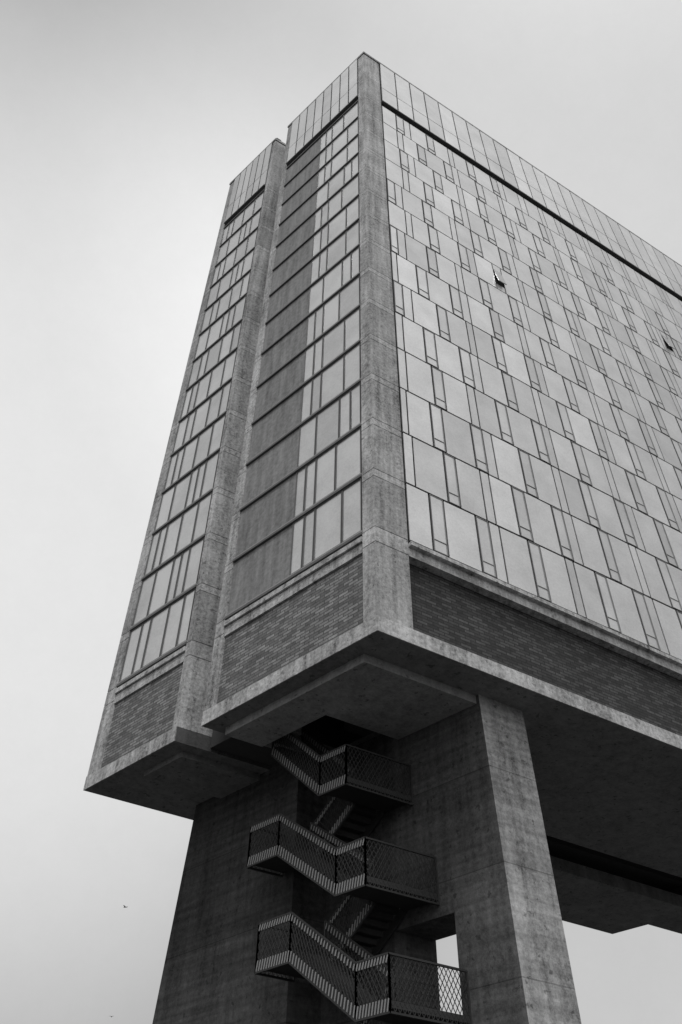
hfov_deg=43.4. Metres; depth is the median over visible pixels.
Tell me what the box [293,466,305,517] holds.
narrow window
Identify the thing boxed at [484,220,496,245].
casement window
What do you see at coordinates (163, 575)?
picture window
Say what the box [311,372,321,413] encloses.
narrow window
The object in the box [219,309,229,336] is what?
narrow window
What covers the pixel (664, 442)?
fixed window
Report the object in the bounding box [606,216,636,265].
penthouse window
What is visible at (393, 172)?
fixed window
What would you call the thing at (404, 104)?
penthouse window
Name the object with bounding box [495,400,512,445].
casement window
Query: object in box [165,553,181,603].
narrow window
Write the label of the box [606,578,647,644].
fixed window
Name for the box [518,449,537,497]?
casement window
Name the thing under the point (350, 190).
picture window
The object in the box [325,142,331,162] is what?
narrow window
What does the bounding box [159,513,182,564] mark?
picture window
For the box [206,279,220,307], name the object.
picture window
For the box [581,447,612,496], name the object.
fixed window
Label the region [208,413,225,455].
picture window
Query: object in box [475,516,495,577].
casement window
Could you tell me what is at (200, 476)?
narrow window
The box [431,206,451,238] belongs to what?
fixed window
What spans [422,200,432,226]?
casement window
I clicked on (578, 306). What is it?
casement window
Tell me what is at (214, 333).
picture window
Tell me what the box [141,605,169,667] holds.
picture window
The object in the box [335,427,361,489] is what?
picture window
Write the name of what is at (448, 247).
fixed window
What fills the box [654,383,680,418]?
fixed window
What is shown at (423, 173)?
fixed window
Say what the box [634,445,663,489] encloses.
fixed window
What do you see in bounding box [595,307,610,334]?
casement window
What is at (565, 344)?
fixed window
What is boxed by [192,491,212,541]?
picture window
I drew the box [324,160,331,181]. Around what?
narrow window
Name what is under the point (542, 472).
fixed window
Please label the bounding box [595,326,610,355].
casement window
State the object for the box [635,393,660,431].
fixed window
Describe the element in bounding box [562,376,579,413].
casement window
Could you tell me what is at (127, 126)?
sky
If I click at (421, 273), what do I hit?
casement window
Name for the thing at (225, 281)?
picture window
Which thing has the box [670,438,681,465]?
casement window
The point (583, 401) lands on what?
fixed window
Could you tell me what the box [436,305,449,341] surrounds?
casement window
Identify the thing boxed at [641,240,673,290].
penthouse window
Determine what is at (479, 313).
fixed window
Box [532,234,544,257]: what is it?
casement window
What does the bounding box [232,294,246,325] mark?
picture window
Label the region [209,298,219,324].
narrow window
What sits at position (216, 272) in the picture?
narrow window
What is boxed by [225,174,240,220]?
penthouse window
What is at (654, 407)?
casement window
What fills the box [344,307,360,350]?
picture window
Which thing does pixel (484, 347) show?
fixed window
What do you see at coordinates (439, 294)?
fixed window
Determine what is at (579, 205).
penthouse window
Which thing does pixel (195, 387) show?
narrow window
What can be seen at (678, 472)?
casement window
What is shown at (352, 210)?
picture window
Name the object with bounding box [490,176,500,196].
casement window
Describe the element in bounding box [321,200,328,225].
narrow window
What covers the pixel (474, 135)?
penthouse window
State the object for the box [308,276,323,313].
picture window
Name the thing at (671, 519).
casement window
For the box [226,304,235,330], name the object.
narrow window
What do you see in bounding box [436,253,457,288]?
fixed window
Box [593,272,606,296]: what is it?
casement window
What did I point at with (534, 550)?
casement window
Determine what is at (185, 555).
narrow window
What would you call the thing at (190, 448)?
picture window
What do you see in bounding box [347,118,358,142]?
picture window
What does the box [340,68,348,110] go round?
penthouse window
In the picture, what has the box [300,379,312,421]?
narrow window
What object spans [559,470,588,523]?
fixed window
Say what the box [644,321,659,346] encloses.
casement window
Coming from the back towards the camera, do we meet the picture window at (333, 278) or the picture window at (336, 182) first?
the picture window at (336, 182)
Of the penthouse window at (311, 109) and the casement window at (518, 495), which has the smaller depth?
the casement window at (518, 495)
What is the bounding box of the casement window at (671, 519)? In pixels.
[656,487,679,531]
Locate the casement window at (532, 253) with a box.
[528,248,540,273]
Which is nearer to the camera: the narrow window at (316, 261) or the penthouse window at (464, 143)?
the narrow window at (316, 261)
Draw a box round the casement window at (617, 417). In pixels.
[609,403,628,440]
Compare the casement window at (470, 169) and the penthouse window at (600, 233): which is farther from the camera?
the penthouse window at (600, 233)
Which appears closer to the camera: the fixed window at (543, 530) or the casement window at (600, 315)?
the fixed window at (543, 530)
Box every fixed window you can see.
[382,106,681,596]
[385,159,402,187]
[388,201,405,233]
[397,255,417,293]
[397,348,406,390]
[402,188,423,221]
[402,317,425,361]
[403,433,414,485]
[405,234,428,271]
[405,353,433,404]
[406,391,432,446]
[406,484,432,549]
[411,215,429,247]
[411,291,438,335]
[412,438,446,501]
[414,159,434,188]
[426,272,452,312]
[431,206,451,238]
[432,188,453,219]
[434,335,462,382]
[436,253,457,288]
[437,231,460,266]
[441,410,475,467]
[442,372,470,423]
[443,502,481,571]
[446,311,469,352]
[454,221,473,252]
[455,459,485,519]
[461,268,482,303]
[467,210,487,240]
[467,296,493,336]
[472,326,496,367]
[473,253,496,287]
[474,389,500,438]
[478,358,507,406]
[479,236,502,269]
[480,471,495,523]
[482,430,497,478]
[488,284,513,321]
[488,475,519,535]
[488,523,507,582]
[491,435,525,492]
[498,314,522,353]
[499,528,536,595]
[500,269,521,302]
[501,342,530,386]
[506,406,538,458]
[511,377,538,422]
[512,256,535,289]
[522,282,543,315]
[523,328,546,366]
[524,305,550,343]
[524,493,560,554]
[529,455,560,509]
[536,253,559,284]
[538,392,564,436]
[539,547,576,613]
[541,365,570,408]
[545,296,570,332]
[548,343,577,384]
[549,430,580,480]
[552,322,576,358]
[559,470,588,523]
[562,512,582,564]
[565,558,585,617]
[566,407,598,455]
[571,382,597,423]
[571,516,609,577]
[573,563,607,627]
[575,336,598,371]
[577,316,603,351]
[578,297,602,330]
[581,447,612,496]
[585,364,612,404]
[588,485,625,541]
[594,395,619,435]
[598,349,624,386]
[605,429,636,475]
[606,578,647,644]
[608,461,636,509]
[608,534,642,593]
[612,380,639,419]
[618,409,648,451]
[629,368,657,405]
[631,508,667,562]
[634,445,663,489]
[634,475,669,526]
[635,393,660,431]
[635,548,670,606]
[643,356,669,391]
[643,595,668,654]
[652,428,681,470]
[652,600,681,660]
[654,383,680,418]
[656,457,681,499]
[658,407,681,443]
[663,524,681,569]
[666,563,681,607]
[672,496,681,520]
[673,374,681,393]
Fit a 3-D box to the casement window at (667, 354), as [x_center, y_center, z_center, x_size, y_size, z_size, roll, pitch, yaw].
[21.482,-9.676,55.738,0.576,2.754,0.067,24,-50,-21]
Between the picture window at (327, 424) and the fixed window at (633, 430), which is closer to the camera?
the picture window at (327, 424)
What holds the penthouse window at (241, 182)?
in the tower building
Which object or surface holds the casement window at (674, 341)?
in the tower building
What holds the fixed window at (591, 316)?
in the tower building
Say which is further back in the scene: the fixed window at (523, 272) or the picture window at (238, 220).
the picture window at (238, 220)
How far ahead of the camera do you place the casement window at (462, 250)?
47.53 m
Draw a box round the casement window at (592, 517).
[578,480,599,528]
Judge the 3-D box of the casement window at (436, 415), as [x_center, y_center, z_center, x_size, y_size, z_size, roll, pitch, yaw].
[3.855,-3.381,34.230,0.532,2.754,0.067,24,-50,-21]
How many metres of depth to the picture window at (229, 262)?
57.38 m
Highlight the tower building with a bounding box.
[83,51,681,1023]
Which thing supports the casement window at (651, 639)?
in the tower building
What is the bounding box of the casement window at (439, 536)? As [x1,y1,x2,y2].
[429,494,448,556]
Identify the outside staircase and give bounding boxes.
[247,729,471,1023]
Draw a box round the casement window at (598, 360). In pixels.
[590,344,606,375]
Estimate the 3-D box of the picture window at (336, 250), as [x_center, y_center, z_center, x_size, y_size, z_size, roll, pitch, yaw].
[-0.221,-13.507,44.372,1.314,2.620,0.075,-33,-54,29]
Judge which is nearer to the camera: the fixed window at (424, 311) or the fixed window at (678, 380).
the fixed window at (424, 311)
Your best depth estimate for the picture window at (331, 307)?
40.46 m
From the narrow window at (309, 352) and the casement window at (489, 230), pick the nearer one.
the narrow window at (309, 352)
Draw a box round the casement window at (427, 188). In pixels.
[424,182,433,206]
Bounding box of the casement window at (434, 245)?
[428,225,439,253]
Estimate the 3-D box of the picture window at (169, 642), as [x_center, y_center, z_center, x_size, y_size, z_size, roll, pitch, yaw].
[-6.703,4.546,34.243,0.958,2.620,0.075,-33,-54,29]
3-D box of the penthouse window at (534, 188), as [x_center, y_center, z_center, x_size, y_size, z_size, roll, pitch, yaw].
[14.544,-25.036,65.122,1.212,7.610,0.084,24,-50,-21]
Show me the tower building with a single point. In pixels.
(417, 505)
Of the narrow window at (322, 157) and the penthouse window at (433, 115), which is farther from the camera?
the penthouse window at (433, 115)
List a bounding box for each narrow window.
[132,617,151,673]
[144,530,160,575]
[152,524,167,569]
[164,452,177,489]
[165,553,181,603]
[171,446,184,483]
[174,547,189,597]
[176,588,195,645]
[180,386,192,418]
[183,409,195,443]
[185,466,198,507]
[187,381,198,412]
[192,460,206,502]
[197,349,208,379]
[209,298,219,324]
[211,262,220,284]
[217,258,225,279]
[218,380,231,415]
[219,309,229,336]
[221,224,229,243]
[226,219,234,238]
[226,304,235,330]
[230,263,238,285]
[230,321,241,351]
[235,257,244,281]
[238,222,246,243]
[240,270,250,296]
[244,218,251,237]
[289,516,304,574]
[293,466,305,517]
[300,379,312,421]
[302,509,314,566]
[303,343,314,381]
[304,459,315,510]
[306,311,315,345]
[310,253,319,283]
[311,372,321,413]
[312,229,321,256]
[313,336,322,374]
[314,207,321,231]
[314,304,323,339]
[317,166,324,188]
[318,148,325,169]
[319,247,327,276]
[320,132,326,150]
[320,222,328,249]
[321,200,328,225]
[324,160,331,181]
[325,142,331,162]
[326,127,331,144]
[339,390,350,436]
[342,253,350,285]
[344,160,351,183]
[350,382,360,429]
[351,246,359,277]
[352,153,358,176]
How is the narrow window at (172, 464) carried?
in the tower building
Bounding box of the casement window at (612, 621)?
[594,572,620,632]
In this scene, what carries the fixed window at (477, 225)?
in the tower building
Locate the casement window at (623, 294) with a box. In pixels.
[619,289,633,313]
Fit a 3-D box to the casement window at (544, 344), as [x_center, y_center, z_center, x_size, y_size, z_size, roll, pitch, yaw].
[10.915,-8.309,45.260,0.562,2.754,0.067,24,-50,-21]
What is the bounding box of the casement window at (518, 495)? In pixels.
[511,486,532,541]
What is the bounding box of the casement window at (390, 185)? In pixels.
[387,179,395,204]
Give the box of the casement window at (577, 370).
[569,355,586,389]
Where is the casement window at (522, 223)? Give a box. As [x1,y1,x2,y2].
[515,207,526,229]
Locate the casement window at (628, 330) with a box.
[624,325,640,353]
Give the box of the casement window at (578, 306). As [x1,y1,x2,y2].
[571,292,585,320]
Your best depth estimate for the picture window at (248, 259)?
54.30 m
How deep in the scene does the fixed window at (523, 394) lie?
40.21 m
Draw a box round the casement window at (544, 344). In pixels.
[539,338,555,372]
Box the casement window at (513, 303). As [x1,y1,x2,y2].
[508,295,522,326]
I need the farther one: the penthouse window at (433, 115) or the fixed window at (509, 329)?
the penthouse window at (433, 115)
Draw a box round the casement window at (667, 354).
[662,349,679,377]
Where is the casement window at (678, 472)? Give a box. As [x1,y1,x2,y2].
[673,466,681,488]
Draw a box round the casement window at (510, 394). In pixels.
[501,371,518,411]
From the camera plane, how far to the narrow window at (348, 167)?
50.18 m
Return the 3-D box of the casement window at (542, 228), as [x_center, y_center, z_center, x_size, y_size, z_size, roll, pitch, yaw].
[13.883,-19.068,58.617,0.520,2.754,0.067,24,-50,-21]
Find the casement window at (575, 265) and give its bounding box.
[570,258,583,282]
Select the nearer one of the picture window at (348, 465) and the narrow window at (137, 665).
the picture window at (348, 465)
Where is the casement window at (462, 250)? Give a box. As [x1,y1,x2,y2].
[457,243,469,271]
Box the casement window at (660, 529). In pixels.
[653,519,677,567]
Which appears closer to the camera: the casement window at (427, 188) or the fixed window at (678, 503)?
the fixed window at (678, 503)
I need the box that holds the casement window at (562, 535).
[551,506,572,560]
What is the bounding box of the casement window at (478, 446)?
[470,424,487,473]
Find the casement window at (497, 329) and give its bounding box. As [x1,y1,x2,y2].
[489,308,503,342]
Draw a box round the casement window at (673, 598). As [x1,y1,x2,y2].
[655,558,681,611]
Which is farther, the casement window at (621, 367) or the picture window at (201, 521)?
the casement window at (621, 367)
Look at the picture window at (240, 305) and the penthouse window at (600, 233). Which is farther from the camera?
the penthouse window at (600, 233)
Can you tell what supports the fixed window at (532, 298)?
in the tower building
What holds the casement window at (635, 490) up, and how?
in the tower building
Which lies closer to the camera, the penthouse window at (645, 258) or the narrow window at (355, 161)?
the narrow window at (355, 161)
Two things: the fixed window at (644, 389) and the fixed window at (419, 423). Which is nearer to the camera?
the fixed window at (419, 423)
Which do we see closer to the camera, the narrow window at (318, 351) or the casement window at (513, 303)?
the narrow window at (318, 351)
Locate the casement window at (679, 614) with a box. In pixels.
[676,610,681,627]
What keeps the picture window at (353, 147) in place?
in the tower building
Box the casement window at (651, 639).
[631,590,659,649]
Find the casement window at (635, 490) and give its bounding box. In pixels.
[625,470,647,514]
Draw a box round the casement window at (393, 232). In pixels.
[389,225,397,254]
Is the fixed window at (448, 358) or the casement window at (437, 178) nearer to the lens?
the fixed window at (448, 358)
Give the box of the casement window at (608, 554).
[597,529,620,582]
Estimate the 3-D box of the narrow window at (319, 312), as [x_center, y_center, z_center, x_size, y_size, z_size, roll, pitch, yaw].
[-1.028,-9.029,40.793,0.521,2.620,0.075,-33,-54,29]
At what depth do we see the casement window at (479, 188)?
56.62 m
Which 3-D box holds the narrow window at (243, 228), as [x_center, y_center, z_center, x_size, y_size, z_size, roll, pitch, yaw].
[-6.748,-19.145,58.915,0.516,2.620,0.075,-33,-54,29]
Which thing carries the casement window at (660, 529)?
in the tower building
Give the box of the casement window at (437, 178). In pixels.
[433,170,442,193]
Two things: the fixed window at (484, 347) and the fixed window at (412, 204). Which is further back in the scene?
the fixed window at (412, 204)
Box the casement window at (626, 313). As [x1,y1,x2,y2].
[621,307,636,332]
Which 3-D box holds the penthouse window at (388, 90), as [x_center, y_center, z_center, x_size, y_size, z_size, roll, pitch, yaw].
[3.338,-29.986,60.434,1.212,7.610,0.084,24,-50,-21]
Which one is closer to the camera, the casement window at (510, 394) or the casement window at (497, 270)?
the casement window at (510, 394)
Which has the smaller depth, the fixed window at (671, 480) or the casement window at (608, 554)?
the casement window at (608, 554)
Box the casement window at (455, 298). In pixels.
[449,285,462,319]
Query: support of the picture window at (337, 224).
in the tower building
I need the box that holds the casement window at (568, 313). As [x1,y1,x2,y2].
[564,307,578,336]
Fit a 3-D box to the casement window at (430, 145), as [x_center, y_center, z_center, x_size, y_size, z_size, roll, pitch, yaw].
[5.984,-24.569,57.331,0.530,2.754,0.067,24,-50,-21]
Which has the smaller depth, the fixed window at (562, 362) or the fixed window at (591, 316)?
the fixed window at (562, 362)
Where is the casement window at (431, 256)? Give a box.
[426,247,438,277]
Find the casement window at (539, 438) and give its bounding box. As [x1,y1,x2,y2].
[531,420,549,463]
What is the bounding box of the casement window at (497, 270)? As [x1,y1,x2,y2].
[492,264,506,292]
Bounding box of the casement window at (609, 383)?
[603,375,621,409]
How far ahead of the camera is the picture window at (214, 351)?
49.04 m
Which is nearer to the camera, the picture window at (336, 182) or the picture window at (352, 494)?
the picture window at (352, 494)
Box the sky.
[0,0,681,1023]
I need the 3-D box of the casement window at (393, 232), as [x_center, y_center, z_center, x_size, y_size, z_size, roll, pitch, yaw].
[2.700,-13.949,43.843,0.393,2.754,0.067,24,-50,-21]
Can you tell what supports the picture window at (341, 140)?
in the tower building
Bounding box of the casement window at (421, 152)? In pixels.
[417,144,426,165]
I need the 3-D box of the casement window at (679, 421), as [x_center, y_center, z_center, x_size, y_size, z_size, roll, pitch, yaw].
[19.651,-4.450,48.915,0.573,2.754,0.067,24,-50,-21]
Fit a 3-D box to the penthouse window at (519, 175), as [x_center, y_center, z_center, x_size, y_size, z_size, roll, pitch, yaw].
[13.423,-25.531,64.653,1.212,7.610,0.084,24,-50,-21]
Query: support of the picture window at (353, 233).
in the tower building
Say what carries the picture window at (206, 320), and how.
in the tower building
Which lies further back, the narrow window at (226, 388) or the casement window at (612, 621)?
the narrow window at (226, 388)
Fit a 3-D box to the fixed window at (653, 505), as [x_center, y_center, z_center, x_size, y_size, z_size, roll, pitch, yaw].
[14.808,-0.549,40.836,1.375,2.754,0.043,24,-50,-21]
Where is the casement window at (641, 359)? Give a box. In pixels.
[635,351,652,380]
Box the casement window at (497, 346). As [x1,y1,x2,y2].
[491,336,506,372]
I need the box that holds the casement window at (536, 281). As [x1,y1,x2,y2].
[529,267,542,293]
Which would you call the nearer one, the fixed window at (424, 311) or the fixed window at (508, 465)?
the fixed window at (508, 465)
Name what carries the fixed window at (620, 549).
in the tower building
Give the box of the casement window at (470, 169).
[466,161,475,180]
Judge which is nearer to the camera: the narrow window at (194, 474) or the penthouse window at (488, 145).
the narrow window at (194, 474)
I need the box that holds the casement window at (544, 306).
[537,291,551,320]
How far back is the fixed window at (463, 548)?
30.30 m
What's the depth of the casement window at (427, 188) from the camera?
50.90 m
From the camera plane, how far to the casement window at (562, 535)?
34.24 m
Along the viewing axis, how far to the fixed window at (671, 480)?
43.68 m
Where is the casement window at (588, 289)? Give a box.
[583,283,598,308]
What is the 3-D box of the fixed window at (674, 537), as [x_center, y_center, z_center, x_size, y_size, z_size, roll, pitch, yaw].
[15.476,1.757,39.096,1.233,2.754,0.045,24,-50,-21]
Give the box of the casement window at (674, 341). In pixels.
[670,337,681,360]
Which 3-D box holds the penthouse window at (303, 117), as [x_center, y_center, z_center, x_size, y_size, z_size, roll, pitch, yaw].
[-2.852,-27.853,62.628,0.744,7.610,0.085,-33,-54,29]
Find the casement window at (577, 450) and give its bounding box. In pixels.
[571,441,591,485]
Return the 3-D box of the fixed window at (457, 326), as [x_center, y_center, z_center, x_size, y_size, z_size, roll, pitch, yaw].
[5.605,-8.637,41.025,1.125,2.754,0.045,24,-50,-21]
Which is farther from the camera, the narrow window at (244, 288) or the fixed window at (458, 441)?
the narrow window at (244, 288)
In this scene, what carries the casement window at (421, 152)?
in the tower building
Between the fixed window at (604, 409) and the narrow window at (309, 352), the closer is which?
the narrow window at (309, 352)
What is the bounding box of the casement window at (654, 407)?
[649,402,668,436]
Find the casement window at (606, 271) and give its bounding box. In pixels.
[601,263,614,285]
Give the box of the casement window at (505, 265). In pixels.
[498,247,511,274]
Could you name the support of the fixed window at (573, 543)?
in the tower building
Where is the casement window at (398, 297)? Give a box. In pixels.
[393,280,403,315]
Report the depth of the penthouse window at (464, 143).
62.64 m
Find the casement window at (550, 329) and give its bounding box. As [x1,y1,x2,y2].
[544,317,558,348]
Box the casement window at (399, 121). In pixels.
[396,115,403,134]
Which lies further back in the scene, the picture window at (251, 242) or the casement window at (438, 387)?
the picture window at (251, 242)
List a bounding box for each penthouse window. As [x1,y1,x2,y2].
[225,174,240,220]
[232,168,246,213]
[239,162,252,206]
[245,156,259,201]
[252,150,265,194]
[259,143,271,187]
[287,116,299,160]
[296,108,307,152]
[304,100,315,144]
[313,92,323,136]
[322,84,331,127]
[331,76,340,118]
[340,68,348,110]
[349,60,357,101]
[380,64,397,109]
[395,74,412,118]
[409,84,428,129]
[424,94,444,139]
[438,103,459,149]
[452,112,474,159]
[466,122,488,168]
[479,131,503,178]
[493,140,517,187]
[506,149,531,197]
[519,158,545,206]
[532,166,559,215]
[545,175,572,223]
[557,184,586,233]
[570,192,598,241]
[582,200,612,250]
[594,208,624,258]
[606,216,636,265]
[618,224,649,274]
[629,232,661,282]
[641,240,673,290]
[652,247,681,295]
[663,255,681,289]
[674,262,681,275]
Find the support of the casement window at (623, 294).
in the tower building
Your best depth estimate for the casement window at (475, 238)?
50.00 m
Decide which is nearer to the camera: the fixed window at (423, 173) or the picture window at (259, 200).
the fixed window at (423, 173)
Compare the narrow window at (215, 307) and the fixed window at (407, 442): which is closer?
the fixed window at (407, 442)
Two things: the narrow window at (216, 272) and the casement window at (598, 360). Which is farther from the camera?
the narrow window at (216, 272)
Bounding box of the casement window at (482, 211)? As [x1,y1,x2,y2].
[476,198,488,221]
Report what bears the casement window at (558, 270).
in the tower building
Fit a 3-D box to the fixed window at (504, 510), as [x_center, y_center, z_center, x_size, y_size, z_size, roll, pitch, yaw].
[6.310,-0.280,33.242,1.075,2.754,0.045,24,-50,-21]
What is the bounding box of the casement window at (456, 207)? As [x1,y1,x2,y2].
[451,200,462,224]
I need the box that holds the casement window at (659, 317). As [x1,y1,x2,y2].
[655,312,670,336]
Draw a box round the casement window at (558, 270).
[553,264,567,289]
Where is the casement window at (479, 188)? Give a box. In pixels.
[475,181,485,203]
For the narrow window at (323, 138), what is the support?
in the tower building
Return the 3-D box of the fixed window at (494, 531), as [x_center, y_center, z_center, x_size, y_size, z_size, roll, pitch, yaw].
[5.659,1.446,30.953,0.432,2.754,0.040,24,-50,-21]
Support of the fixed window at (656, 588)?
in the tower building
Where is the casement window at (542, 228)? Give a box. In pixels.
[538,222,549,244]
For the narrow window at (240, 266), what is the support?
in the tower building
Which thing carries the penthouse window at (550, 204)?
in the tower building
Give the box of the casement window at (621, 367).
[616,360,633,391]
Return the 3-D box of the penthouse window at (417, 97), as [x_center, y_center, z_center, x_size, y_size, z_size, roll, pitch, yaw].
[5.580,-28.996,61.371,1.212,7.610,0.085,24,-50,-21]
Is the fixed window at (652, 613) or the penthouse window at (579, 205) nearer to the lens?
the fixed window at (652, 613)
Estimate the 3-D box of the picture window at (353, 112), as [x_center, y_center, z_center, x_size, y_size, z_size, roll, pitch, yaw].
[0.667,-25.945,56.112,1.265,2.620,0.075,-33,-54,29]
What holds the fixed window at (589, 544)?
in the tower building
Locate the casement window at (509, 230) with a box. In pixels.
[502,215,514,238]
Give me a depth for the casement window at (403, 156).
52.35 m
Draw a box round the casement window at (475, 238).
[470,230,482,257]
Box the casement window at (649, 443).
[637,419,657,456]
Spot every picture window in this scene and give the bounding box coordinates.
[119,623,142,681]
[132,571,156,625]
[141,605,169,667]
[147,559,173,615]
[154,484,175,530]
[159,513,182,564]
[160,595,184,655]
[168,472,191,519]
[172,415,188,452]
[175,501,198,553]
[178,435,198,478]
[182,537,204,591]
[187,355,201,387]
[190,397,210,438]
[192,423,213,467]
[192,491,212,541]
[194,327,209,358]
[194,370,211,406]
[200,304,213,332]
[200,450,219,496]
[204,337,222,373]
[205,314,223,349]
[205,387,222,426]
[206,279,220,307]
[207,358,225,396]
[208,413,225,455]
[216,238,229,263]
[216,287,232,318]
[217,268,232,297]
[218,328,233,361]
[221,349,236,384]
[223,247,236,274]
[226,227,241,254]
[229,278,242,306]
[231,209,244,234]
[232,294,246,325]
[234,237,247,263]
[241,248,254,276]
[242,200,254,223]
[245,228,257,253]
[249,209,260,233]
[253,190,264,213]
[297,414,316,466]
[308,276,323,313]
[313,491,341,559]
[314,444,335,503]
[315,398,339,453]
[316,181,328,208]
[320,355,343,407]
[322,319,344,367]
[323,260,342,300]
[323,291,339,331]
[326,231,345,270]
[328,167,343,197]
[328,189,341,219]
[328,207,345,242]
[331,146,346,175]
[332,115,343,139]
[332,128,347,156]
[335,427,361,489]
[339,275,359,319]
[341,478,361,542]
[342,174,358,206]
[344,102,358,127]
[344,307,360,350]
[344,343,360,389]
[346,196,359,227]
[346,220,359,253]
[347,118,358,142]
[347,135,358,160]
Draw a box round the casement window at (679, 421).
[675,417,681,432]
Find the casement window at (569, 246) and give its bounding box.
[565,239,577,261]
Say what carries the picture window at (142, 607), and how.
in the tower building
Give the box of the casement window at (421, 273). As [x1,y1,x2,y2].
[416,265,428,299]
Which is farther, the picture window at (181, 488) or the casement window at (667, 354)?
the casement window at (667, 354)
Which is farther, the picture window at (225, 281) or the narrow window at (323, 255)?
the picture window at (225, 281)
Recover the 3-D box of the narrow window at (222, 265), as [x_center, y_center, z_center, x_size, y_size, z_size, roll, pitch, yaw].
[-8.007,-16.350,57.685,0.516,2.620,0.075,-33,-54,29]
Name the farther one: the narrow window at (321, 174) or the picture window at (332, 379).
the narrow window at (321, 174)
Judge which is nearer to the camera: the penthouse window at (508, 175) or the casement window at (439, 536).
the casement window at (439, 536)
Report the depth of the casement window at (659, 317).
60.18 m
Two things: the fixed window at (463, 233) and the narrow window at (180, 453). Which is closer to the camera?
the narrow window at (180, 453)
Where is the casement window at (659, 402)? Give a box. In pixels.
[647,378,664,410]
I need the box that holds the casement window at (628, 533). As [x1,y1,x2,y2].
[613,498,636,547]
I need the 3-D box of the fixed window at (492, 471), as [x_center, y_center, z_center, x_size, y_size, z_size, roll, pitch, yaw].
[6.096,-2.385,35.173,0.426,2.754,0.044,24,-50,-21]
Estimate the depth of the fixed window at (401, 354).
35.64 m
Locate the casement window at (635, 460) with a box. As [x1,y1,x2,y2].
[625,439,645,480]
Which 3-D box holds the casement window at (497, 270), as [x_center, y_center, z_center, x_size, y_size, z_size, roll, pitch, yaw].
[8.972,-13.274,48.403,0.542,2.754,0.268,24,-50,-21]
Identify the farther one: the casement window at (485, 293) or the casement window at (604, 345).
the casement window at (604, 345)
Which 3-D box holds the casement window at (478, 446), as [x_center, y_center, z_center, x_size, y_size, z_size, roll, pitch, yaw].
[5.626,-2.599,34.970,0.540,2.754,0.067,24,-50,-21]
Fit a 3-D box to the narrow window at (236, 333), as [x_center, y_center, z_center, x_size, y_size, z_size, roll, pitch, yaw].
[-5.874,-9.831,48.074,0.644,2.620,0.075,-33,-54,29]
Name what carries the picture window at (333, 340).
in the tower building
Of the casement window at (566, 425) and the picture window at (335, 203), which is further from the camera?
the picture window at (335, 203)
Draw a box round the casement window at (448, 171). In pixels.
[443,161,453,183]
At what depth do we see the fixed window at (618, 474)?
40.08 m
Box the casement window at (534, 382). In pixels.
[524,354,540,391]
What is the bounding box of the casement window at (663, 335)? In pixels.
[659,330,675,356]
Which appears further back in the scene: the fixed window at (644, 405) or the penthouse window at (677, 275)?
the penthouse window at (677, 275)
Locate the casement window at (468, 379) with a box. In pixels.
[459,347,474,388]
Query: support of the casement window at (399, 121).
in the tower building
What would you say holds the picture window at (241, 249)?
in the tower building
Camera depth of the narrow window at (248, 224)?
58.76 m
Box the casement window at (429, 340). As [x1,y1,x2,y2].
[423,328,437,368]
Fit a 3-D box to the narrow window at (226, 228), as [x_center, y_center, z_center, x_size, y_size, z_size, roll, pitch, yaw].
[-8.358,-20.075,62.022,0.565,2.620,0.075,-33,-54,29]
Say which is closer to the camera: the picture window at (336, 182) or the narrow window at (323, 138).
the picture window at (336, 182)
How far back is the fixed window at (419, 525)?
29.63 m
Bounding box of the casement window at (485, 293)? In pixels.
[478,278,492,308]
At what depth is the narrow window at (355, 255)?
41.75 m
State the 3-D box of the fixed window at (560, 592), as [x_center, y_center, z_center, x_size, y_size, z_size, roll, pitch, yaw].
[8.087,2.518,31.968,1.194,2.754,0.043,24,-50,-21]
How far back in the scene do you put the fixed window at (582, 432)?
41.47 m
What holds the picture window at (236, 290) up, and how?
in the tower building
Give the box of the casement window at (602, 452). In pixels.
[589,419,608,459]
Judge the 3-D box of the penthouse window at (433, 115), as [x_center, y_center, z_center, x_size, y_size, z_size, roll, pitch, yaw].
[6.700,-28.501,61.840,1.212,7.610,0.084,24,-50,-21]
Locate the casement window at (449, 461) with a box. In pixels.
[443,453,459,507]
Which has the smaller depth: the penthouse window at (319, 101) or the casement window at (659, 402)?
the casement window at (659, 402)
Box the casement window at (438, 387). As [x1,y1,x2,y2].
[431,366,445,410]
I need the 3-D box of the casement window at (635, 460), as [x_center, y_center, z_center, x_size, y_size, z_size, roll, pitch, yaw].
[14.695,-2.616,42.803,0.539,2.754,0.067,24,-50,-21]
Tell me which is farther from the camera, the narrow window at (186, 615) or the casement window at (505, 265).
the casement window at (505, 265)
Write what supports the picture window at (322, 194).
in the tower building
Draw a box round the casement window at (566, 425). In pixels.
[556,401,574,441]
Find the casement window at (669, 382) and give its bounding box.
[660,366,677,395]
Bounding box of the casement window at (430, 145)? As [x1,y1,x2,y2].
[426,134,434,154]
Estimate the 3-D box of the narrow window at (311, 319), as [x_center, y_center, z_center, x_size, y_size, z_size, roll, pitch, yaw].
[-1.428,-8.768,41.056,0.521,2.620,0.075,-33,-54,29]
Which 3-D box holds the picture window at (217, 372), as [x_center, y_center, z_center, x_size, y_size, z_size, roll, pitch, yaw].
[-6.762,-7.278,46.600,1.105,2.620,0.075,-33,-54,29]
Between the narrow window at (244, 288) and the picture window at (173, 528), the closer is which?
the picture window at (173, 528)
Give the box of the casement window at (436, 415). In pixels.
[430,403,445,452]
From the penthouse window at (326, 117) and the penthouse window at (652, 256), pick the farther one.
the penthouse window at (652, 256)
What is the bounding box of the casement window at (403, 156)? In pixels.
[400,149,408,172]
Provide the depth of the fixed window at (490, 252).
50.35 m
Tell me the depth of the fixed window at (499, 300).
46.24 m
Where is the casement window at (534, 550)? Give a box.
[527,541,550,601]

